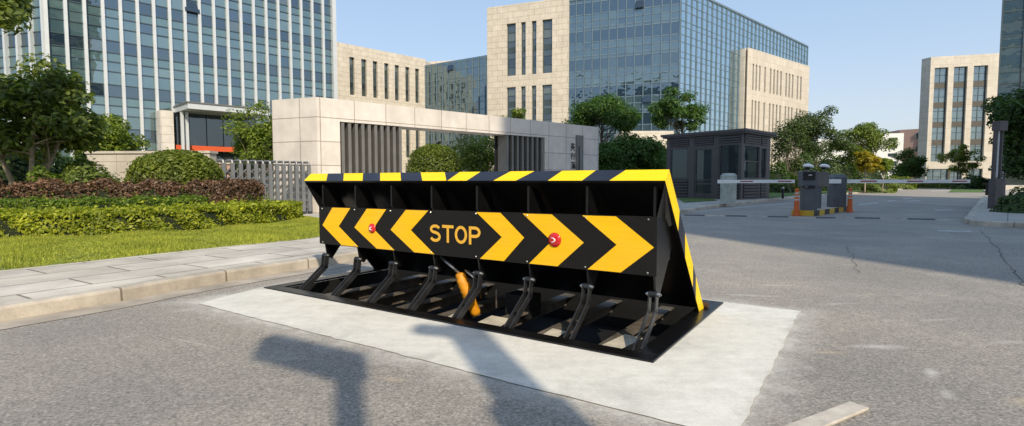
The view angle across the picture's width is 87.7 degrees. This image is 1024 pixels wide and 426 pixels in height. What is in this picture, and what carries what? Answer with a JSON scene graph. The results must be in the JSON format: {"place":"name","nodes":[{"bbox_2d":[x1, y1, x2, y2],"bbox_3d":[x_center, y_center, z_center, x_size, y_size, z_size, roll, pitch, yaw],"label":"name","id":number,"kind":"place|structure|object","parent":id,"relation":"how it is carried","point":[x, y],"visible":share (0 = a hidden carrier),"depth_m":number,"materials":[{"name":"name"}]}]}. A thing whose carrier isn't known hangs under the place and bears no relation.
{"place":"outdoors","nodes":[
{"label":"outdoors","id":0,"kind":"place"},
{"bbox_2d":[0,215,319,270],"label":"lawn","id":1,"kind":"structure","parent":0,"point":[109,255],"depth_m":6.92,"materials":[{"name":"plant"}]},
{"bbox_2d":[0,0,35,35],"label":"broadleaf tree","id":2,"kind":"object","parent":1,"relation":"on","point":[20,12],"visible":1,"depth_m":10.86,"materials":[{"name":"green plant"}]},
{"bbox_2d":[0,142,75,184],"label":"shrub","id":3,"kind":"object","parent":1,"relation":"on","point":[18,167],"visible":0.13,"depth_m":15.47,"materials":[{"name":"green plant"}]},
{"bbox_2d":[23,165,68,189],"bbox_3d":[-11.526,-0.475,13.218,2.279,1.431,1.576,1,4,20],"label":"shrub","id":4,"kind":"object","parent":1,"relation":"on","point":[49,174],"visible":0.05,"depth_m":12.96,"materials":[{"name":"green plant"}]},
{"bbox_2d":[0,52,112,184],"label":"broadleaf tree","id":5,"kind":"object","parent":1,"relation":"on","point":[50,109],"visible":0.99,"depth_m":13.50,"materials":[{"name":"green plant"}]},
{"bbox_2d":[37,152,99,176],"bbox_3d":[-15.179,-1.060,17.451,3.484,2.166,2.338,0,3,0],"label":"shrub","id":6,"kind":"object","parent":1,"relation":"on","point":[70,159],"visible":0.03,"depth_m":17.39,"materials":[{"name":"green plant"}]},
{"bbox_2d":[25,156,126,189],"bbox_3d":[-11.436,-0.669,14.195,3.530,1.721,2.203,0,3,0],"label":"shrub","id":7,"kind":"object","parent":1,"relation":"on","point":[75,177],"visible":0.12,"depth_m":13.96,"materials":[{"name":"green plant"}]},
{"bbox_2d":[0,188,209,209],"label":"hedge","id":8,"kind":"object","parent":1,"relation":"on","point":[92,201],"visible":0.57,"depth_m":11.42,"materials":[{"name":"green plant"}]},
{"bbox_2d":[68,113,150,161],"bbox_3d":[-16.790,-2.096,21.539,3.056,3.928,2.988,0,3,0],"label":"round tree","id":9,"kind":"object","parent":1,"relation":"on","point":[120,138],"visible":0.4,"depth_m":21.42,"materials":[{"name":"green plant"}]},
{"bbox_2d":[0,169,265,204],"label":"hedge","id":10,"kind":"object","parent":1,"relation":"on","point":[223,189],"visible":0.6,"depth_m":12.84,"materials":[{"name":"red plant"}]},
{"bbox_2d":[84,151,217,181],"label":"wall","id":11,"kind":"structure","parent":1,"relation":"on","point":[113,162],"depth_m":19.42,"materials":[{"name":"stone"}]},
{"bbox_2d":[0,193,303,236],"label":"hedge","id":12,"kind":"object","parent":1,"relation":"on","point":[75,220],"visible":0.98,"depth_m":10.02,"materials":[{"name":"green plant"}]},
{"bbox_2d":[122,147,224,188],"bbox_3d":[-9.557,-1.179,15.151,2.489,1.422,2.445,-2,4,-35],"label":"round bush","id":13,"kind":"object","parent":1,"relation":"on","point":[187,166],"visible":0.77,"depth_m":14.38,"materials":[{"name":"green plant"}]},
{"bbox_2d":[215,162,229,179],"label":"stone plinth","id":14,"kind":"structure","parent":1,"relation":"on","point":[227,168],"depth_m":15.95,"materials":[{"name":"stone"}]},
{"bbox_2d":[0,237,356,302],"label":"pavement","id":15,"kind":"structure","parent":0,"point":[32,282],"depth_m":6.07,"materials":[{"name":"concrete"}]},
{"bbox_2d":[303,213,318,217],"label":"driveway","id":16,"kind":"structure","parent":0,"point":[313,214],"depth_m":17.46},
{"bbox_2d":[216,159,311,213],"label":"folding gate","id":17,"kind":"structure","parent":16,"relation":"on","point":[270,179],"depth_m":17.03,"materials":[{"name":"metal"}]},
{"bbox_2d":[337,42,452,172],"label":"stone office block","id":18,"kind":"structure","parent":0,"point":[364,74],"depth_m":106.86,"materials":[{"name":"beige stone"}]},
{"bbox_2d":[349,57,353,94],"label":"window","id":19,"kind":"structure","parent":18,"relation":"in","point":[350,59],"depth_m":102.05,"materials":[{"name":"grey glass"}]},
{"bbox_2d":[361,60,365,96],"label":"window","id":20,"kind":"structure","parent":18,"relation":"in","point":[362,61],"depth_m":103.85,"materials":[{"name":"grey glass"}]},
{"bbox_2d":[373,62,376,97],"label":"window","id":21,"kind":"structure","parent":18,"relation":"in","point":[374,63],"depth_m":105.55,"materials":[{"name":"grey glass"}]},
{"bbox_2d":[384,64,387,98],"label":"window","id":22,"kind":"structure","parent":18,"relation":"in","point":[385,65],"depth_m":107.39,"materials":[{"name":"grey glass"}]},
{"bbox_2d":[395,66,397,99],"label":"window","id":23,"kind":"structure","parent":18,"relation":"in","point":[396,67],"depth_m":109.08,"materials":[{"name":"grey glass"}]},
{"bbox_2d":[405,67,408,101],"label":"window","id":24,"kind":"structure","parent":18,"relation":"in","point":[406,69],"depth_m":110.88,"materials":[{"name":"grey glass"}]},
{"bbox_2d":[406,130,408,156],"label":"window","id":25,"kind":"structure","parent":18,"relation":"in","point":[407,131],"depth_m":111.59,"materials":[{"name":"grey glass"}]},
{"bbox_2d":[415,69,417,102],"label":"window","id":26,"kind":"structure","parent":18,"relation":"in","point":[416,70],"depth_m":112.54,"materials":[{"name":"grey glass"}]},
{"bbox_2d":[416,130,418,148],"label":"window","id":27,"kind":"structure","parent":18,"relation":"in","point":[417,139],"depth_m":113.26,"materials":[{"name":"grey glass"}]},
{"bbox_2d":[425,55,486,171],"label":"glass link building","id":28,"kind":"structure","parent":0,"point":[459,85],"depth_m":108.71,"materials":[{"name":"glass"}]},
{"bbox_2d":[0,188,1023,425],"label":"road","id":29,"kind":"structure","parent":0,"point":[916,323],"depth_m":3.44,"materials":[{"name":"asphalt"}]},
{"bbox_2d":[0,250,357,321],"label":"kerb","id":30,"kind":"structure","parent":29,"relation":"on","point":[18,309],"depth_m":5.15,"materials":[{"name":"concrete"}]},
{"bbox_2d":[0,259,368,329],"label":"gutter","id":31,"kind":"object","parent":29,"relation":"on","point":[80,311],"visible":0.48,"depth_m":4.96,"materials":[{"name":"concrete"}]},
{"bbox_2d":[271,97,598,212],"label":"gate wall","id":32,"kind":"structure","parent":29,"relation":"on","point":[321,135],"depth_m":20.02,"materials":[{"name":"stone"}]},
{"bbox_2d":[199,268,800,425],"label":"concrete apron","id":33,"kind":"object","parent":29,"relation":"on","point":[715,367],"visible":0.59,"depth_m":3.38,"materials":[{"name":"concrete"}]},
{"bbox_2d":[264,169,722,362],"bbox_3d":[-0.323,0.375,5.113,4.085,1.519,1.900,2,4,34],"label":"road blocker","id":34,"kind":"object","parent":33,"relation":"on","point":[599,261],"visible":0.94,"depth_m":4.65,"materials":[{"name":"metal"}]},
{"bbox_2d":[615,131,673,147],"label":"entrance wall","id":35,"kind":"structure","parent":29,"relation":"on","point":[657,134],"depth_m":55.61,"materials":[{"name":"stone"}]},
{"bbox_2d":[694,202,799,211],"bbox_3d":[10.837,-0.308,23.504,12.204,0.001,0.264,-3,5,-45],"label":"road marking","id":36,"kind":"object","parent":29,"relation":"on","point":[742,207],"visible":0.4,"depth_m":22.18,"materials":[{"name":"paint"}]},
{"bbox_2d":[679,188,902,213],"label":"kerb","id":37,"kind":"structure","parent":29,"relation":"on","point":[691,209],"depth_m":23.92,"materials":[{"name":"stone"}]},
{"bbox_2d":[717,173,794,203],"bbox_3d":[10.086,-0.995,22.003,2.935,1.311,0.901,3,4,37],"label":"boom barrier","id":38,"kind":"object","parent":37,"relation":"on","point":[728,182],"visible":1,"depth_m":22.55,"materials":[{"name":"grey metal"},{"name":"white paint"},{"name":"red paint"}]},
{"bbox_2d":[791,188,800,215],"bbox_3d":[9.036,-0.346,16.928,0.270,0.863,0.263,0,3,0],"label":"traffic delineator","id":39,"kind":"object","parent":29,"relation":"on","point":[796,206],"visible":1,"depth_m":16.87},
{"bbox_2d":[791,206,846,215],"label":"traffic island","id":40,"kind":"structure","parent":29,"relation":"on","point":[823,210],"depth_m":17.43,"materials":[{"name":"concrete"}]},
{"bbox_2d":[798,164,817,209],"bbox_3d":[9.452,-0.832,17.025,0.479,1.482,0.449,1,3,9],"label":"ticket machine","id":41,"kind":"object","parent":40,"relation":"on","point":[807,182],"visible":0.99,"depth_m":16.89,"materials":[{"name":"metal"}]},
{"bbox_2d":[817,164,829,208],"bbox_3d":[10.492,-0.905,18.026,0.429,1.507,0.325,0,3,0],"label":"display post","id":42,"kind":"object","parent":40,"relation":"on","point":[823,178],"visible":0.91,"depth_m":17.97,"materials":[{"name":"metal"}]},
{"bbox_2d":[827,174,969,206],"bbox_3d":[14.243,-0.825,19.510,6.103,1.170,0.529,0,3,-7],"label":"boom barrier","id":43,"kind":"object","parent":40,"relation":"on","point":[836,192],"visible":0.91,"depth_m":19.08,"materials":[{"name":"metal"}]},
{"bbox_2d":[684,214,962,220],"bbox_3d":[9.069,0.129,15.998,7.428,0.033,0.528,1,4,15],"label":"speed bump","id":44,"kind":"object","parent":29,"relation":"on","point":[829,217],"visible":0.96,"depth_m":15.82,"materials":[{"name":"rubber"}]},
{"bbox_2d":[784,401,868,425],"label":"road marking","id":45,"kind":"object","parent":29,"relation":"on","point":[838,414],"visible":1,"depth_m":2.47,"materials":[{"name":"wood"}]},
{"bbox_2d":[845,188,853,211],"bbox_3d":[11.924,-0.455,18.812,0.270,0.856,0.263,0,3,0],"label":"traffic delineator","id":46,"kind":"object","parent":29,"relation":"on","point":[850,204],"visible":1,"depth_m":18.76},
{"bbox_2d":[938,230,971,231],"bbox_3d":[9.737,0.399,11.723,0.696,0.001,0.402,2,4,25],"label":"road marking","id":47,"kind":"object","parent":29,"relation":"on","point":[953,231],"visible":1,"depth_m":11.64,"materials":[{"name":"paint"}]},
{"bbox_2d":[963,190,1023,227],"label":"kerb","id":48,"kind":"structure","parent":29,"relation":"on","point":[969,219],"depth_m":13.11,"materials":[{"name":"concrete"}]},
{"bbox_2d":[980,230,1023,285],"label":"road crack","id":49,"kind":"object","parent":29,"relation":"on","point":[1006,262],"visible":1,"depth_m":7.12,"materials":[{"name":"asphalt"}]},
{"bbox_2d":[487,0,809,171],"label":"corner office building","id":50,"kind":"structure","parent":0,"point":[550,60],"depth_m":82.79,"materials":[{"name":"glass"}]},
{"bbox_2d":[508,24,515,75],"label":"window","id":51,"kind":"structure","parent":50,"relation":"in","point":[512,27],"depth_m":85.47,"materials":[{"name":"blue glass"}]},
{"bbox_2d":[508,87,515,117],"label":"window","id":52,"kind":"structure","parent":50,"relation":"in","point":[511,91],"depth_m":85.98,"materials":[{"name":"blue glass"}]},
{"bbox_2d":[522,23,525,74],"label":"window","id":53,"kind":"structure","parent":50,"relation":"in","point":[523,24],"depth_m":84.70,"materials":[{"name":"grey glass"}]},
{"bbox_2d":[522,87,525,118],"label":"window","id":54,"kind":"structure","parent":50,"relation":"in","point":[523,88],"depth_m":85.18,"materials":[{"name":"grey glass"}]},
{"bbox_2d":[532,22,535,73],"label":"window","id":55,"kind":"structure","parent":50,"relation":"in","point":[534,23],"depth_m":84.11,"materials":[{"name":"grey glass"}]},
{"bbox_2d":[532,86,535,119],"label":"window","id":56,"kind":"structure","parent":50,"relation":"in","point":[533,87],"depth_m":84.58,"materials":[{"name":"grey glass"}]},
{"bbox_2d":[543,20,551,72],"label":"window","id":57,"kind":"structure","parent":50,"relation":"in","point":[547,24],"depth_m":83.29,"materials":[{"name":"blue glass"}]},
{"bbox_2d":[543,85,551,121],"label":"window","id":58,"kind":"structure","parent":50,"relation":"in","point":[547,89],"depth_m":83.80,"materials":[{"name":"blue glass"}]},
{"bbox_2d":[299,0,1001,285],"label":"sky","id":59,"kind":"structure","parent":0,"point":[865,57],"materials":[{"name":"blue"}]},
{"bbox_2d":[678,198,714,201],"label":"verge","id":60,"kind":"structure","parent":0,"point":[694,199],"depth_m":27.73,"materials":[{"name":"plant"}]},
{"bbox_2d":[677,188,900,208],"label":"pavement","id":61,"kind":"structure","parent":0,"point":[682,205],"depth_m":24.40,"materials":[{"name":"concrete"}]},
{"bbox_2d":[660,128,777,199],"bbox_3d":[11.950,-2.721,31.043,4.255,3.714,5.709,-3,4,-38],"label":"guard booth","id":62,"kind":"object","parent":61,"relation":"on","point":[699,164],"visible":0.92,"depth_m":29.48,"materials":[{"name":"grey metal"}]},
{"bbox_2d":[670,149,687,176],"bbox_3d":[9.706,-2.880,30.944,0.761,1.628,0.968,0,3,0],"label":"window","id":63,"kind":"structure","parent":62,"relation":"in","point":[679,157],"depth_m":30.97,"materials":[{"name":"grey glass"}]},
{"bbox_2d":[694,150,712,196],"bbox_3d":[10.678,-2.202,29.720,0.703,2.597,0.892,0,3,0],"label":"door","id":64,"kind":"structure","parent":62,"relation":"in","point":[703,158],"depth_m":29.75,"materials":[{"name":"grey glass"}]},
{"bbox_2d":[719,145,739,176],"bbox_3d":[11.611,-2.761,28.473,0.761,1.687,0.968,0,3,0],"label":"window","id":65,"kind":"structure","parent":62,"relation":"in","point":[729,156],"depth_m":28.49,"materials":[{"name":"clear glass"}]},
{"bbox_2d":[743,146,758,177],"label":"window","id":66,"kind":"structure","parent":62,"relation":"in","point":[751,154],"depth_m":28.89,"materials":[{"name":"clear glass"}]},
{"bbox_2d":[761,149,765,177],"bbox_3d":[14.062,-2.788,29.905,0.539,1.628,0.513,0,3,0],"label":"window","id":67,"kind":"structure","parent":62,"relation":"in","point":[763,153],"depth_m":30.01,"materials":[{"name":"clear glass"}]},
{"bbox_2d":[769,190,862,197],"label":"verge","id":68,"kind":"structure","parent":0,"point":[772,195],"depth_m":41.03,"materials":[{"name":"plant"}]},
{"bbox_2d":[770,163,781,172],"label":"shrub","id":69,"kind":"object","parent":68,"relation":"on","point":[772,166],"visible":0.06,"depth_m":46.86,"materials":[{"name":"green plant"}]},
{"bbox_2d":[769,160,798,192],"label":"shrub","id":70,"kind":"object","parent":68,"relation":"on","point":[780,175],"visible":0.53,"depth_m":43.97,"materials":[{"name":"green plant"}]},
{"bbox_2d":[789,154,831,190],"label":"shrub","id":71,"kind":"object","parent":68,"relation":"on","point":[812,169],"visible":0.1,"depth_m":50.96,"materials":[{"name":"green plant"}]},
{"bbox_2d":[809,148,863,189],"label":"shrub","id":72,"kind":"object","parent":68,"relation":"on","point":[837,166],"visible":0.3,"depth_m":55.55,"materials":[{"name":"green plant"}]},
{"bbox_2d":[834,152,889,188],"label":"shrub","id":73,"kind":"object","parent":68,"relation":"on","point":[876,175],"visible":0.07,"depth_m":59.09,"materials":[{"name":"green plant"}]},
{"bbox_2d":[852,150,884,192],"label":"golden tree","id":74,"kind":"object","parent":68,"relation":"on","point":[864,164],"visible":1,"depth_m":43.40,"materials":[{"name":"yellow plant"}]},
{"bbox_2d":[860,183,897,192],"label":"shrub","id":75,"kind":"object","parent":68,"relation":"on","point":[874,188],"visible":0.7,"depth_m":49.26,"materials":[{"name":"green plant"}]},
{"bbox_2d":[874,156,894,192],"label":"golden tree","id":76,"kind":"object","parent":68,"relation":"on","point":[887,163],"visible":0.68,"depth_m":46.37,"materials":[{"name":"green plant"}]},
{"bbox_2d":[884,175,917,188],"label":"shrub","id":77,"kind":"object","parent":68,"relation":"on","point":[906,185],"visible":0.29,"depth_m":70.22,"materials":[{"name":"green plant"}]},
{"bbox_2d":[807,133,903,177],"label":"distant white block","id":78,"kind":"structure","parent":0,"point":[898,137],"depth_m":165.12,"materials":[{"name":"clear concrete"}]},
{"bbox_2d":[884,129,918,178],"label":"distant brown block","id":79,"kind":"structure","parent":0,"point":[910,138],"depth_m":171.57,"materials":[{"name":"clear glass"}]},
{"bbox_2d":[916,53,998,179],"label":"pale office block","id":80,"kind":"structure","parent":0,"point":[956,91],"depth_m":110.78,"materials":[{"name":"stone"}]},
{"bbox_2d":[926,169,947,179],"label":"window","id":81,"kind":"structure","parent":80,"relation":"in","point":[941,174],"depth_m":112.65,"materials":[{"name":"grey glass"}]},
{"bbox_2d":[931,68,946,160],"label":"window","id":82,"kind":"structure","parent":80,"relation":"in","point":[940,76],"depth_m":111.91,"materials":[{"name":"blue glass"}]},
{"bbox_2d":[950,169,960,179],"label":"window","id":83,"kind":"structure","parent":80,"relation":"in","point":[953,176],"depth_m":111.76,"materials":[{"name":"grey glass"}]},
{"bbox_2d":[950,67,965,159],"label":"window","id":84,"kind":"structure","parent":80,"relation":"in","point":[959,72],"depth_m":110.88,"materials":[{"name":"blue glass"}]},
{"bbox_2d":[970,169,980,175],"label":"window","id":85,"kind":"structure","parent":80,"relation":"in","point":[977,172],"depth_m":110.61,"materials":[{"name":"grey glass"}]},
{"bbox_2d":[970,66,986,160],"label":"window","id":86,"kind":"structure","parent":80,"relation":"in","point":[979,71],"depth_m":109.91,"materials":[{"name":"blue glass"}]},
{"bbox_2d":[949,189,984,191],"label":"verge","id":87,"kind":"structure","parent":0,"point":[966,190],"depth_m":60.74,"materials":[{"name":"plant"}]},
{"bbox_2d":[914,179,940,187],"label":"shrub","id":88,"kind":"object","parent":87,"relation":"on","point":[926,185],"visible":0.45,"depth_m":82.76,"materials":[{"name":"green plant"}]},
{"bbox_2d":[935,183,956,187],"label":"shrub","id":89,"kind":"object","parent":87,"relation":"on","point":[944,185],"visible":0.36,"depth_m":79.29,"materials":[{"name":"green plant"}]},
{"bbox_2d":[946,174,989,188],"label":"shrub","id":90,"kind":"object","parent":87,"relation":"on","point":[976,181],"visible":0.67,"depth_m":72.84,"materials":[{"name":"green plant"}]},
{"bbox_2d":[972,190,1023,221],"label":"pavement","id":91,"kind":"structure","parent":0,"point":[983,212],"depth_m":15.05,"materials":[{"name":"concrete"}]},
{"bbox_2d":[982,183,1008,194],"bbox_3d":[32.573,-1.601,35.950,1.612,0.830,0.542,-1,3,-10],"label":"bench","id":92,"kind":"object","parent":91,"relation":"on","point":[986,189],"visible":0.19,"depth_m":36.00,"materials":[{"name":"plastic"}]},
{"bbox_2d":[987,121,1007,208],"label":"lamp pillar","id":93,"kind":"structure","parent":91,"relation":"on","point":[995,188],"depth_m":18.77,"materials":[{"name":"grey metal"}]},
{"bbox_2d":[980,85,1023,179],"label":"shade tree","id":94,"kind":"object","parent":91,"relation":"on","point":[1002,108],"visible":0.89,"depth_m":20.75,"materials":[{"name":"green plant"}]},
{"bbox_2d":[989,186,1023,213],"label":"shrub","id":95,"kind":"object","parent":91,"relation":"on","point":[1011,203],"visible":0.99,"depth_m":16.48,"materials":[{"name":"green plant"}]},
{"bbox_2d":[1001,135,1006,195],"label":"lamp pillar","id":96,"kind":"structure","parent":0,"point":[1004,186],"depth_m":26.21,"materials":[{"name":"grey metal"}]},
{"bbox_2d":[995,0,1023,189],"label":"glass side building","id":97,"kind":"structure","parent":0,"point":[1011,65],"depth_m":63.49,"materials":[{"name":"glass"}]},
{"label":"ground","id":98,"kind":"structure","parent":0,"visible":0},
{"bbox_2d":[0,0,337,190],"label":"office tower","id":99,"kind":"structure","parent":98,"relation":"on","point":[173,74],"depth_m":55.53,"materials":[{"name":"blue glass"}]},
{"bbox_2d":[220,100,272,176],"bbox_3d":[-10.859,-2.462,22.244,2.667,4.588,2.518,0,3,0],"label":"feathery tree","id":100,"kind":"object","parent":98,"relation":"on","point":[246,146],"visible":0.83,"depth_m":22.16,"materials":[{"name":"green plant"}]},
{"bbox_2d":[253,115,272,175],"bbox_3d":[-10.544,-2.303,23.366,1.722,4.106,1.742,0,3,0],"label":"feathery tree","id":101,"kind":"object","parent":98,"relation":"on","point":[270,149],"visible":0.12,"depth_m":22.93,"materials":[{"name":"green plant"}]},
{"bbox_2d":[405,143,462,172],"bbox_3d":[-4.804,-3.063,32.907,3.411,2.443,3.367,-3,4,-36],"label":"round bush","id":102,"kind":"object","parent":98,"relation":"on","point":[432,157],"visible":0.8,"depth_m":31.91,"materials":[{"name":"green plant"}]},
{"bbox_2d":[448,134,493,171],"bbox_3d":[-2.178,-3.593,37.964,5.352,4.946,4.737,0,3,0],"label":"leafy tree","id":103,"kind":"object","parent":98,"relation":"on","point":[472,155],"visible":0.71,"depth_m":36.95,"materials":[{"name":"green plant"}]},
{"bbox_2d":[500,108,526,118],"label":"leafy tree","id":104,"kind":"object","parent":98,"relation":"on","point":[518,113],"visible":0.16,"depth_m":41.47,"materials":[{"name":"green plant"}]},
{"bbox_2d":[561,92,642,143],"bbox_3d":[6.810,-5.088,39.698,5.894,7.708,5.033,2,4,35],"label":"dome tree","id":105,"kind":"object","parent":98,"relation":"on","point":[613,112],"visible":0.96,"depth_m":38.46,"materials":[{"name":"green plant"}]},
{"bbox_2d":[598,141,634,169],"bbox_3d":[6.194,-2.821,34.915,4.028,3.804,2.727,0,3,0],"label":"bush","id":106,"kind":"object","parent":98,"relation":"on","point":[611,156],"visible":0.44,"depth_m":34.28,"materials":[{"name":"green plant"}]},
{"bbox_2d":[599,131,666,169],"bbox_3d":[8.120,-3.346,36.829,7.024,4.651,3.993,0,3,0],"label":"leafy tree","id":107,"kind":"object","parent":98,"relation":"on","point":[643,153],"visible":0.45,"depth_m":35.93,"materials":[{"name":"green plant"}]},
{"bbox_2d":[656,140,666,161],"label":"leafy tree","id":108,"kind":"object","parent":98,"relation":"on","point":[665,149],"visible":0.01,"depth_m":40.28,"materials":[{"name":"green plant"}]},
{"bbox_2d":[646,86,709,133],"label":"open tree","id":109,"kind":"object","parent":98,"relation":"on","point":[672,110],"visible":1,"depth_m":45.25,"materials":[{"name":"green plant"}]},
{"bbox_2d":[770,117,814,176],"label":"slender tree","id":110,"kind":"object","parent":98,"relation":"on","point":[790,131],"visible":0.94,"depth_m":47.37,"materials":[{"name":"green plant"}]},
{"bbox_2d":[790,105,855,169],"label":"open tree","id":111,"kind":"object","parent":98,"relation":"on","point":[819,128],"visible":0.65,"depth_m":52.81,"materials":[{"name":"green plant"}]},
{"bbox_2d":[828,122,899,187],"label":"open tree","id":112,"kind":"object","parent":98,"relation":"on","point":[868,136],"visible":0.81,"depth_m":54.63,"materials":[{"name":"green plant"}]},
{"bbox_2d":[889,147,929,178],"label":"round tree","id":113,"kind":"object","parent":98,"relation":"on","point":[905,168],"visible":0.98,"depth_m":79.10,"materials":[{"name":"green plant"}]},
{"bbox_2d":[935,143,986,179],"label":"open tree","id":114,"kind":"object","parent":98,"relation":"on","point":[960,157],"visible":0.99,"depth_m":84.92,"materials":[{"name":"green plant"}]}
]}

